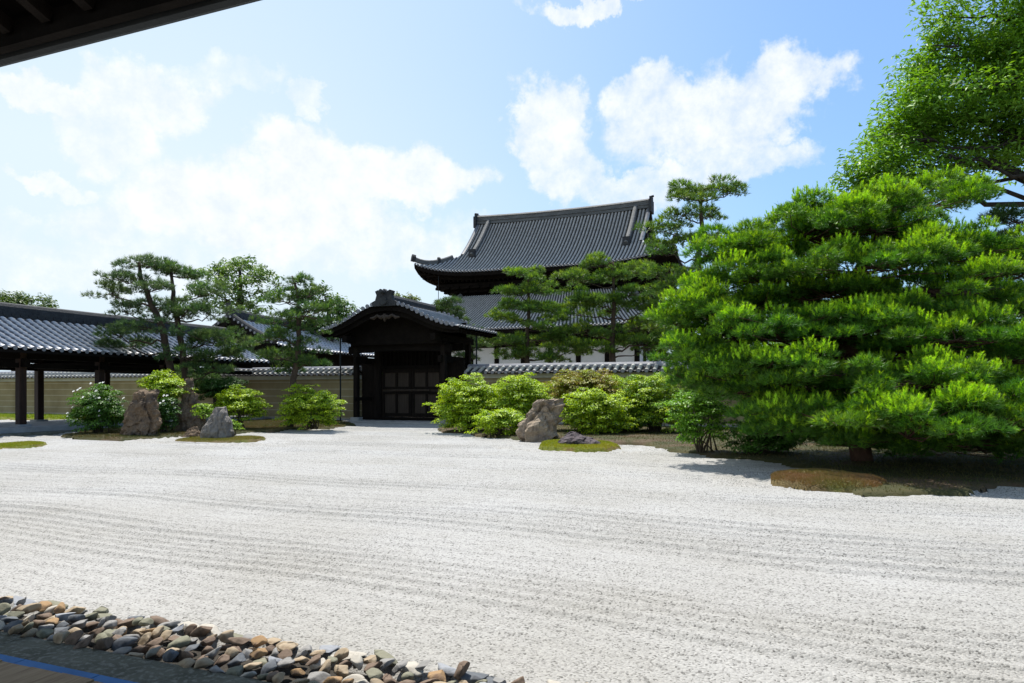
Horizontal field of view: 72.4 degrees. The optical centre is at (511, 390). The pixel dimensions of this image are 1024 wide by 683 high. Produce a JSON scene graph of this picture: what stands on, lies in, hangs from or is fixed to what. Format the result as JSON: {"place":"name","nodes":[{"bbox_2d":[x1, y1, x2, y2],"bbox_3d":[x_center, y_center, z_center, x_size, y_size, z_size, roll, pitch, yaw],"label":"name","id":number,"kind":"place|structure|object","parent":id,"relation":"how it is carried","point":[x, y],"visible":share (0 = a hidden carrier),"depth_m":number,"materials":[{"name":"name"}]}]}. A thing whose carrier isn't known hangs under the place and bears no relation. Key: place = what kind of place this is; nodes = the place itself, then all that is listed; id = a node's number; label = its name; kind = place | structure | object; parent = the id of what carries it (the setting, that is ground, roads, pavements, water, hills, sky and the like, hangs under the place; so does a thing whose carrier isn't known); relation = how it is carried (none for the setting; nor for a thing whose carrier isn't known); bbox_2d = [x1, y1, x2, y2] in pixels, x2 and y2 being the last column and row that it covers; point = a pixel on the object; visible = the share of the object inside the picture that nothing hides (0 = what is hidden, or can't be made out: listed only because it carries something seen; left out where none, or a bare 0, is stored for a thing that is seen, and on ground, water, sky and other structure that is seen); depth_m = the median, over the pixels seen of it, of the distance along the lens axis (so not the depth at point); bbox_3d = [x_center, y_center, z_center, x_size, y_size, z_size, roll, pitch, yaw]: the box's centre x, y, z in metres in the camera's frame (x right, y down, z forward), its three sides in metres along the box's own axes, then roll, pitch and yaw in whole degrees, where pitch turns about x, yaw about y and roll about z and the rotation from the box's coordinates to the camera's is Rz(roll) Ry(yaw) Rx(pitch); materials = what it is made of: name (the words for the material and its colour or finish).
{"place":"outdoors","nodes":[
{"label":"outdoors","id":0,"kind":"place"},
{"bbox_2d":[8,624,23,634],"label":"cobble","id":1,"kind":"object","parent":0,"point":[17,628],"visible":0.99,"depth_m":3.79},
{"bbox_2d":[53,631,69,643],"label":"cobble","id":2,"kind":"object","parent":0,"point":[59,637],"visible":1,"depth_m":3.66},
{"bbox_2d":[64,630,83,644],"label":"cobble","id":3,"kind":"object","parent":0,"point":[73,638],"visible":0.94,"depth_m":3.66,"materials":[{"name":"stone"}]},
{"bbox_2d":[73,633,94,648],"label":"cobble","id":4,"kind":"object","parent":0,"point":[85,642],"visible":0.96,"depth_m":3.60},
{"bbox_2d":[293,280,360,341],"bbox_3d":[-10.796,-2.491,39.994,4.784,7.681,3.063,0,0,-24],"label":"broadleaf tree","id":5,"kind":"object","parent":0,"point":[347,311],"visible":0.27,"depth_m":39.98,"materials":[{"name":"green plant"}]},
{"bbox_2d":[318,289,496,424],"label":"timber gate","id":6,"kind":"structure","parent":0,"point":[411,345],"depth_m":28.80,"materials":[{"name":"wood"}]},
{"bbox_2d":[382,369,411,416],"bbox_3d":[-4.852,0.085,29.528,1.408,2.010,0.110,0,0,21],"label":"door leaf","id":7,"kind":"structure","parent":6,"relation":"in","point":[394,403],"depth_m":29.49,"materials":[{"name":"wood"}]},
{"bbox_2d":[411,369,439,417],"bbox_3d":[-3.519,0.085,29.003,1.408,2.010,0.110,0,0,21],"label":"door leaf","id":8,"kind":"structure","parent":6,"relation":"in","point":[421,378],"depth_m":28.98,"materials":[{"name":"wood"}]},
{"bbox_2d":[0,419,1023,682],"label":"gravel","id":9,"kind":"structure","parent":0,"point":[508,559],"depth_m":5.66,"materials":[{"name":"gravel"}]},
{"bbox_2d":[0,440,46,448],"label":"moss island","id":10,"kind":"structure","parent":9,"relation":"on","point":[20,444],"depth_m":16.68,"materials":[{"name":"green plant"}]},
{"bbox_2d":[80,252,199,426],"bbox_3d":[-12.897,-1.736,24.344,4.210,6.204,3.110,0,0,21],"label":"pine tree","id":11,"kind":"object","parent":9,"relation":"on","point":[121,275],"visible":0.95,"depth_m":24.07,"materials":[{"name":"green plant"}]},
{"bbox_2d":[150,615,168,625],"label":"cobble","id":12,"kind":"object","parent":9,"relation":"on","point":[157,620],"visible":0.73,"depth_m":4.05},
{"bbox_2d":[182,427,199,436],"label":"rock","id":13,"kind":"object","parent":9,"relation":"on","point":[193,431],"visible":0.8,"depth_m":20.11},
{"bbox_2d":[190,626,212,636],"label":"cobble","id":14,"kind":"object","parent":9,"relation":"on","point":[201,631],"visible":1,"depth_m":3.80,"materials":[{"name":"stone"}]},
{"bbox_2d":[152,260,259,393],"bbox_3d":[-10.782,-1.644,24.352,3.670,6.009,2.979,0,0,-4],"label":"pine tree","id":15,"kind":"object","parent":9,"relation":"on","point":[203,336],"visible":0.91,"depth_m":24.29,"materials":[{"name":"green plant"}]},
{"bbox_2d":[197,624,220,637],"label":"cobble","id":16,"kind":"object","parent":9,"relation":"on","point":[214,630],"visible":0.56,"depth_m":3.88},
{"bbox_2d":[175,435,265,442],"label":"moss island","id":17,"kind":"structure","parent":9,"relation":"on","point":[242,438],"depth_m":18.35,"materials":[{"name":"green plant"}]},
{"bbox_2d":[200,406,233,437],"bbox_3d":[-8.033,0.906,19.047,0.845,0.973,0.708,0,0,0],"label":"pointed rock","id":18,"kind":"object","parent":17,"relation":"on","point":[219,424],"visible":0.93,"depth_m":18.82,"materials":[{"name":"stone"}]},
{"bbox_2d":[247,270,347,426],"bbox_3d":[-7.478,-1.472,24.470,3.722,5.659,2.928,0,0,21],"label":"pine tree","id":19,"kind":"object","parent":9,"relation":"on","point":[304,296],"visible":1,"depth_m":24.39,"materials":[{"name":"green plant"}]},
{"bbox_2d":[272,382,347,429],"bbox_3d":[-6.651,0.499,23.418,2.370,1.584,2.028,0,0,21],"label":"azalea shrub","id":20,"kind":"object","parent":9,"relation":"on","point":[301,406],"visible":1,"depth_m":23.11,"materials":[{"name":"green plant"}]},
{"bbox_2d":[319,645,340,652],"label":"cobble","id":21,"kind":"object","parent":9,"relation":"on","point":[329,648],"visible":0.83,"depth_m":3.63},
{"bbox_2d":[331,651,367,661],"bbox_3d":[-0.831,1.345,3.550,0.192,0.036,0.094,0,0,-15],"label":"cobble","id":22,"kind":"object","parent":9,"relation":"on","point":[351,653],"visible":0.35,"depth_m":3.55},
{"bbox_2d":[334,648,348,661],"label":"cobble","id":23,"kind":"object","parent":22,"relation":"on","point":[341,654],"visible":0.84,"depth_m":3.46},
{"bbox_2d":[374,649,397,665],"bbox_3d":[-0.638,1.326,3.495,0.072,0.038,0.205,0,0,-39],"label":"cobble","id":24,"kind":"object","parent":9,"relation":"on","point":[380,654],"visible":0.72,"depth_m":3.48,"materials":[{"name":"stone"}]},
{"bbox_2d":[396,661,423,676],"bbox_3d":[-0.481,1.341,3.381,0.160,0.046,0.095,0,0,40],"label":"cobble","id":25,"kind":"object","parent":9,"relation":"on","point":[410,666],"visible":0.63,"depth_m":3.35,"materials":[{"name":"stone"}]},
{"bbox_2d":[438,662,455,675],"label":"cobble","id":26,"kind":"object","parent":9,"relation":"on","point":[448,670],"visible":0.71,"depth_m":3.32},
{"bbox_2d":[460,671,488,682],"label":"cobble","id":27,"kind":"object","parent":9,"relation":"on","point":[471,677],"visible":0.78,"depth_m":3.26,"materials":[{"name":"stone"}]},
{"bbox_2d":[538,439,620,452],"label":"moss island","id":28,"kind":"structure","parent":9,"relation":"on","point":[555,445],"depth_m":15.57,"materials":[{"name":"green plant"}]},
{"bbox_2d":[558,431,600,444],"bbox_3d":[1.554,1.136,16.270,1.124,0.402,0.850,0,0,1],"label":"rock","id":29,"kind":"object","parent":28,"relation":"on","point":[571,437],"visible":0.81,"depth_m":16.00,"materials":[{"name":"stone"}]},
{"bbox_2d":[971,202,1023,287],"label":"pine tree","id":30,"kind":"object","parent":9,"relation":"on","point":[1000,212],"visible":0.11,"depth_m":18.81,"materials":[{"name":"green plant"}]},
{"bbox_2d":[0,0,1023,371],"label":"sky","id":31,"kind":"structure","parent":0,"point":[337,142],"materials":[{"name":"blue"}]},
{"bbox_2d":[825,0,1023,219],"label":"broadleaf tree","id":32,"kind":"object","parent":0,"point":[993,79],"visible":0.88,"depth_m":20.73,"materials":[{"name":"green plant"}]},
{"label":"ground","id":33,"kind":"structure","parent":0,"visible":0},
{"bbox_2d":[0,290,59,370],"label":"broadleaf tree","id":34,"kind":"object","parent":33,"relation":"on","point":[19,298],"visible":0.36,"depth_m":60.17,"materials":[{"name":"green plant"}]},
{"bbox_2d":[0,413,117,419],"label":"moss lawn","id":35,"kind":"structure","parent":33,"relation":"on","point":[11,416],"depth_m":32.79,"materials":[{"name":"green plant"}]},
{"bbox_2d":[0,0,260,682],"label":"abbot hall","id":36,"kind":"structure","parent":33,"relation":"on","point":[31,29],"depth_m":5.26,"materials":[{"name":"wood"}]},
{"bbox_2d":[0,302,269,436],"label":"covered corridor","id":37,"kind":"object","parent":33,"relation":"on","point":[42,339],"visible":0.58,"depth_m":23.94,"materials":[{"name":"tile"}]},
{"bbox_2d":[0,631,270,682],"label":"kerb","id":38,"kind":"structure","parent":33,"relation":"on","point":[118,666],"depth_m":3.39,"materials":[{"name":"stone"}]},
{"bbox_2d":[176,658,195,667],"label":"cobble","id":39,"kind":"object","parent":38,"relation":"on","point":[187,663],"visible":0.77,"depth_m":3.36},
{"bbox_2d":[0,366,361,419],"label":"garden wall","id":40,"kind":"structure","parent":33,"relation":"on","point":[59,387],"depth_m":33.14,"materials":[{"name":"paint"}]},
{"bbox_2d":[2,614,399,682],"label":"drain bed","id":41,"kind":"object","parent":33,"relation":"on","point":[288,677],"depth_m":3.60,"materials":[{"name":"soil"}]},
{"bbox_2d":[0,603,10,614],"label":"cobble","id":42,"kind":"object","parent":41,"relation":"on","point":[5,608],"visible":0.98,"depth_m":4.19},
{"bbox_2d":[16,603,41,614],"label":"cobble","id":43,"kind":"object","parent":41,"relation":"on","point":[30,608],"visible":0.86,"depth_m":4.18,"materials":[{"name":"stone"}]},
{"bbox_2d":[36,628,53,638],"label":"cobble","id":44,"kind":"object","parent":41,"relation":"on","point":[44,633],"visible":0.98,"depth_m":3.77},
{"bbox_2d":[63,606,85,613],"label":"cobble","id":45,"kind":"object","parent":41,"relation":"on","point":[77,609],"visible":0.87,"depth_m":4.15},
{"bbox_2d":[67,614,84,622],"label":"cobble","id":46,"kind":"object","parent":41,"relation":"on","point":[74,618],"visible":0.98,"depth_m":3.99,"materials":[{"name":"stone"}]},
{"bbox_2d":[68,619,87,629],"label":"cobble","id":47,"kind":"object","parent":41,"relation":"on","point":[80,624],"visible":0.81,"depth_m":3.88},
{"bbox_2d":[93,637,113,650],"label":"cobble","id":48,"kind":"object","parent":41,"relation":"on","point":[104,644],"visible":0.92,"depth_m":3.59,"materials":[{"name":"stone"}]},
{"bbox_2d":[111,636,137,650],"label":"cobble","id":49,"kind":"object","parent":41,"relation":"on","point":[124,641],"visible":0.84,"depth_m":3.65,"materials":[{"name":"stone"}]},
{"bbox_2d":[129,645,149,654],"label":"cobble","id":50,"kind":"object","parent":41,"relation":"on","point":[141,649],"visible":0.62,"depth_m":3.60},
{"bbox_2d":[137,632,151,645],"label":"cobble","id":51,"kind":"object","parent":41,"relation":"on","point":[145,639],"visible":0.92,"depth_m":3.74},
{"bbox_2d":[162,649,178,662],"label":"cobble","id":52,"kind":"object","parent":41,"relation":"on","point":[169,655],"visible":1,"depth_m":3.43,"materials":[{"name":"stone"}]},
{"bbox_2d":[166,635,191,649],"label":"cobble","id":53,"kind":"object","parent":41,"relation":"on","point":[181,642],"visible":0.84,"depth_m":3.64,"materials":[{"name":"stone"}]},
{"bbox_2d":[176,651,193,661],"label":"cobble","id":54,"kind":"object","parent":41,"relation":"on","point":[182,655],"visible":0.62,"depth_m":3.46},
{"bbox_2d":[193,657,214,668],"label":"cobble","id":55,"kind":"object","parent":41,"relation":"on","point":[204,662],"visible":1,"depth_m":3.34,"materials":[{"name":"stone"}]},
{"bbox_2d":[213,654,229,667],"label":"cobble","id":56,"kind":"object","parent":41,"relation":"on","point":[222,660],"visible":0.91,"depth_m":3.42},
{"bbox_2d":[218,630,233,642],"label":"cobble","id":57,"kind":"object","parent":41,"relation":"on","point":[224,636],"visible":0.91,"depth_m":3.73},
{"bbox_2d":[225,647,238,658],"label":"cobble","id":58,"kind":"object","parent":41,"relation":"on","point":[231,652],"visible":0.68,"depth_m":3.47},
{"bbox_2d":[225,665,243,676],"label":"cobble","id":59,"kind":"object","parent":41,"relation":"on","point":[236,670],"visible":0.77,"depth_m":3.30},
{"bbox_2d":[227,652,245,666],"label":"cobble","id":60,"kind":"object","parent":41,"relation":"on","point":[238,659],"visible":0.99,"depth_m":3.40,"materials":[{"name":"stone"}]},
{"bbox_2d":[228,637,249,645],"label":"cobble","id":61,"kind":"object","parent":41,"relation":"on","point":[238,641],"visible":0.98,"depth_m":3.67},
{"bbox_2d":[244,662,262,669],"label":"cobble","id":62,"kind":"object","parent":41,"relation":"on","point":[252,665],"visible":0.95,"depth_m":3.34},
{"bbox_2d":[249,648,267,658],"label":"cobble","id":63,"kind":"object","parent":41,"relation":"on","point":[257,653],"visible":1,"depth_m":3.50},
{"bbox_2d":[250,635,267,647],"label":"cobble","id":64,"kind":"object","parent":41,"relation":"on","point":[258,641],"visible":1,"depth_m":3.66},
{"bbox_2d":[260,659,276,673],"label":"cobble","id":65,"kind":"object","parent":41,"relation":"on","point":[269,666],"visible":0.86,"depth_m":3.32,"materials":[{"name":"stone"}]},
{"bbox_2d":[272,672,284,682],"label":"cobble","id":66,"kind":"object","parent":41,"relation":"on","point":[278,677],"visible":1,"depth_m":3.18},
{"bbox_2d":[277,656,294,667],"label":"cobble","id":67,"kind":"object","parent":41,"relation":"on","point":[287,662],"visible":0.99,"depth_m":3.36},
{"bbox_2d":[277,642,296,651],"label":"cobble","id":68,"kind":"object","parent":41,"relation":"on","point":[291,646],"visible":0.78,"depth_m":3.56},
{"bbox_2d":[307,671,330,682],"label":"cobble","id":69,"kind":"object","parent":41,"relation":"on","point":[319,676],"visible":0.73,"depth_m":3.23,"materials":[{"name":"stone"}]},
{"bbox_2d":[319,659,330,673],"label":"cobble","id":70,"kind":"object","parent":41,"relation":"on","point":[326,667],"visible":0.65,"depth_m":3.32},
{"bbox_2d":[323,676,342,682],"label":"cobble","id":71,"kind":"object","parent":41,"relation":"on","point":[334,679],"visible":1,"depth_m":3.17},
{"bbox_2d":[334,665,348,677],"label":"cobble","id":72,"kind":"object","parent":41,"relation":"on","point":[342,671],"visible":0.94,"depth_m":3.28,"materials":[{"name":"stone"}]},
{"bbox_2d":[350,653,362,670],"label":"cobble","id":73,"kind":"object","parent":41,"relation":"on","point":[356,660],"visible":1,"depth_m":3.37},
{"bbox_2d":[364,661,382,673],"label":"cobble","id":74,"kind":"object","parent":41,"relation":"on","point":[377,665],"visible":0.67,"depth_m":3.34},
{"bbox_2d":[366,668,382,679],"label":"cobble","id":75,"kind":"object","parent":41,"relation":"on","point":[371,673],"visible":0.84,"depth_m":3.22,"materials":[{"name":"stone"}]},
{"bbox_2d":[380,658,394,670],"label":"cobble","id":76,"kind":"object","parent":41,"relation":"on","point":[387,662],"visible":0.78,"depth_m":3.36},
{"bbox_2d":[392,660,407,673],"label":"cobble","id":77,"kind":"object","parent":41,"relation":"on","point":[400,665],"visible":1,"depth_m":3.32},
{"bbox_2d":[427,669,445,681],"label":"cobble","id":78,"kind":"object","parent":41,"relation":"on","point":[440,675],"visible":0.85,"depth_m":3.26,"materials":[{"name":"stone"}]},
{"bbox_2d":[453,661,469,681],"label":"cobble","id":79,"kind":"object","parent":41,"relation":"on","point":[461,669],"visible":1,"depth_m":3.26,"materials":[{"name":"stone"}]},
{"bbox_2d":[61,418,355,440],"bbox_3d":[-10.021,1.324,24.796,6.983,0.248,12.275,0,0,21],"label":"moss bed","id":80,"kind":"object","parent":33,"relation":"on","point":[270,425],"visible":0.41,"depth_m":22.15,"materials":[{"name":"green plant"}]},
{"bbox_2d":[63,382,126,432],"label":"gardenia shrub","id":81,"kind":"object","parent":80,"relation":"on","point":[95,411],"visible":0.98,"depth_m":20.71,"materials":[{"name":"green plant"}]},
{"bbox_2d":[119,389,161,435],"bbox_3d":[-10.699,0.682,20.214,1.242,1.518,0.933,0,0,21],"label":"standing rock","id":82,"kind":"object","parent":80,"relation":"on","point":[142,415],"visible":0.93,"depth_m":19.97,"materials":[{"name":"stone"}]},
{"bbox_2d":[134,369,198,429],"bbox_3d":[-10.902,0.288,22.005,1.897,1.979,1.544,0,0,21],"label":"azalea shrub","id":83,"kind":"object","parent":80,"relation":"on","point":[164,384],"visible":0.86,"depth_m":21.72,"materials":[{"name":"green plant"}]},
{"bbox_2d":[157,395,181,431],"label":"gardenia shrub","id":84,"kind":"object","parent":80,"relation":"on","point":[168,413],"visible":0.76,"depth_m":21.11,"materials":[{"name":"green plant"}]},
{"bbox_2d":[174,378,206,430],"bbox_3d":[-10.168,0.488,22.109,0.954,1.818,0.815,0,0,21],"label":"standing rock","id":85,"kind":"object","parent":80,"relation":"on","point":[186,420],"visible":0.72,"depth_m":21.86,"materials":[{"name":"stone"}]},
{"bbox_2d":[190,403,213,430],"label":"azalea shrub","id":86,"kind":"object","parent":80,"relation":"on","point":[202,409],"visible":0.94,"depth_m":20.71,"materials":[{"name":"green plant"}]},
{"bbox_2d":[194,376,251,406],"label":"azalea shrub","id":87,"kind":"object","parent":80,"relation":"on","point":[210,387],"visible":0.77,"depth_m":23.73,"materials":[{"name":"green plant"}]},
{"bbox_2d":[210,383,272,428],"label":"azalea shrub","id":88,"kind":"object","parent":80,"relation":"on","point":[248,402],"visible":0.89,"depth_m":23.06,"materials":[{"name":"green plant"}]},
{"bbox_2d":[182,255,288,312],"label":"broadleaf tree","id":89,"kind":"object","parent":33,"relation":"on","point":[240,282],"visible":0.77,"depth_m":44.66,"materials":[{"name":"green plant"}]},
{"bbox_2d":[212,302,373,374],"bbox_3d":[-12.219,-1.492,38.556,5.620,5.685,9.210,0,0,21],"label":"corridor","id":90,"kind":"object","parent":33,"relation":"on","point":[252,328],"visible":0.27,"depth_m":35.71,"materials":[{"name":"tile"}]},
{"bbox_2d":[432,295,492,363],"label":"pine tree","id":91,"kind":"object","parent":33,"relation":"on","point":[443,305],"visible":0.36,"depth_m":43.77,"materials":[{"name":"green plant"}]},
{"bbox_2d":[478,263,589,362],"bbox_3d":[0.992,-2.095,30.416,4.698,7.009,3.318,0,0,21],"label":"pine tree","id":92,"kind":"object","parent":33,"relation":"on","point":[520,351],"visible":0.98,"depth_m":30.14,"materials":[{"name":"green plant"}]},
{"bbox_2d":[411,195,694,371],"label":"temple hall","id":93,"kind":"structure","parent":33,"relation":"on","point":[473,273],"depth_m":59.31,"materials":[{"name":"tile"}]},
{"bbox_2d":[549,250,685,361],"bbox_3d":[4.661,-2.324,30.124,6.486,7.499,3.349,0,0,-15],"label":"pine tree","id":94,"kind":"object","parent":33,"relation":"on","point":[586,300],"visible":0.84,"depth_m":29.80,"materials":[{"name":"green plant"}]},
{"bbox_2d":[631,171,751,351],"bbox_3d":[6.627,-3.294,26.013,4.522,9.602,3.006,0,0,-8],"label":"pine tree","id":95,"kind":"object","parent":33,"relation":"on","point":[689,192],"visible":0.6,"depth_m":25.84,"materials":[{"name":"green plant"}]},
{"bbox_2d":[463,361,943,426],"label":"garden wall","id":96,"kind":"structure","parent":33,"relation":"on","point":[491,374],"depth_m":26.55,"materials":[{"name":"paint"}]},
{"bbox_2d":[438,424,1023,496],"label":"moss bed","id":97,"kind":"object","parent":33,"relation":"on","point":[950,473],"visible":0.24,"depth_m":12.30,"materials":[{"name":"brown plant"}]},
{"bbox_2d":[422,372,502,431],"bbox_3d":[-1.337,0.338,22.229,2.723,1.892,2.328,0,0,21],"label":"azalea shrub","id":98,"kind":"object","parent":97,"relation":"on","point":[468,405],"visible":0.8,"depth_m":21.82,"materials":[{"name":"green plant"}]},
{"bbox_2d":[465,407,525,434],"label":"azalea shrub","id":99,"kind":"object","parent":97,"relation":"on","point":[510,419],"visible":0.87,"depth_m":19.92,"materials":[{"name":"green plant"}]},
{"bbox_2d":[479,372,562,428],"bbox_3d":[0.268,0.335,21.672,2.551,1.899,1.905,0,0,-23],"label":"azalea shrub","id":100,"kind":"object","parent":97,"relation":"on","point":[521,394],"visible":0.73,"depth_m":21.24,"materials":[{"name":"green plant"}]},
{"bbox_2d":[516,398,564,441],"bbox_3d":[0.770,0.810,18.656,1.381,1.256,1.010,0,0,-13],"label":"craggy rock","id":101,"kind":"object","parent":97,"relation":"on","point":[541,421],"visible":0.98,"depth_m":18.37,"materials":[{"name":"stone"}]},
{"bbox_2d":[540,368,626,430],"bbox_3d":[2.230,0.279,22.245,2.824,2.005,2.216,0,0,-3],"label":"azalea shrub","id":102,"kind":"object","parent":97,"relation":"on","point":[567,384],"visible":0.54,"depth_m":21.83,"materials":[{"name":"green plant"}]},
{"bbox_2d":[559,387,637,433],"bbox_3d":[2.502,0.582,20.592,2.400,1.412,1.958,0,0,21],"label":"azalea shrub","id":103,"kind":"object","parent":97,"relation":"on","point":[596,417],"visible":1,"depth_m":20.31,"materials":[{"name":"green plant"}]},
{"bbox_2d":[603,374,653,429],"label":"azalea shrub","id":104,"kind":"object","parent":97,"relation":"on","point":[624,386],"visible":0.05,"depth_m":22.22,"materials":[{"name":"green plant"}]},
{"bbox_2d":[610,372,703,432],"bbox_3d":[4.430,0.346,21.721,2.874,1.883,2.685,0,0,-33],"label":"azalea shrub","id":105,"kind":"object","parent":97,"relation":"on","point":[647,392],"visible":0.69,"depth_m":21.16,"materials":[{"name":"green plant"}]},
{"bbox_2d":[653,390,739,452],"bbox_3d":[3.951,0.511,14.622,1.611,1.546,1.425,0,0,-42],"label":"azalea shrub","id":106,"kind":"object","parent":97,"relation":"on","point":[697,406],"visible":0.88,"depth_m":14.45,"materials":[{"name":"green plant"}]},
{"bbox_2d":[722,418,806,453],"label":"azalea shrub","id":107,"kind":"object","parent":97,"relation":"on","point":[778,443],"visible":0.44,"depth_m":13.87,"materials":[{"name":"green plant"}]},
{"bbox_2d":[643,164,1023,463],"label":"pine tree","id":108,"kind":"object","parent":97,"relation":"on","point":[889,382],"visible":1,"depth_m":11.76,"materials":[{"name":"green plant"}]},
{"bbox_2d":[770,468,886,492],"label":"moss island","id":109,"kind":"structure","parent":33,"relation":"on","point":[822,480],"depth_m":9.49,"materials":[{"name":"brown plant"}]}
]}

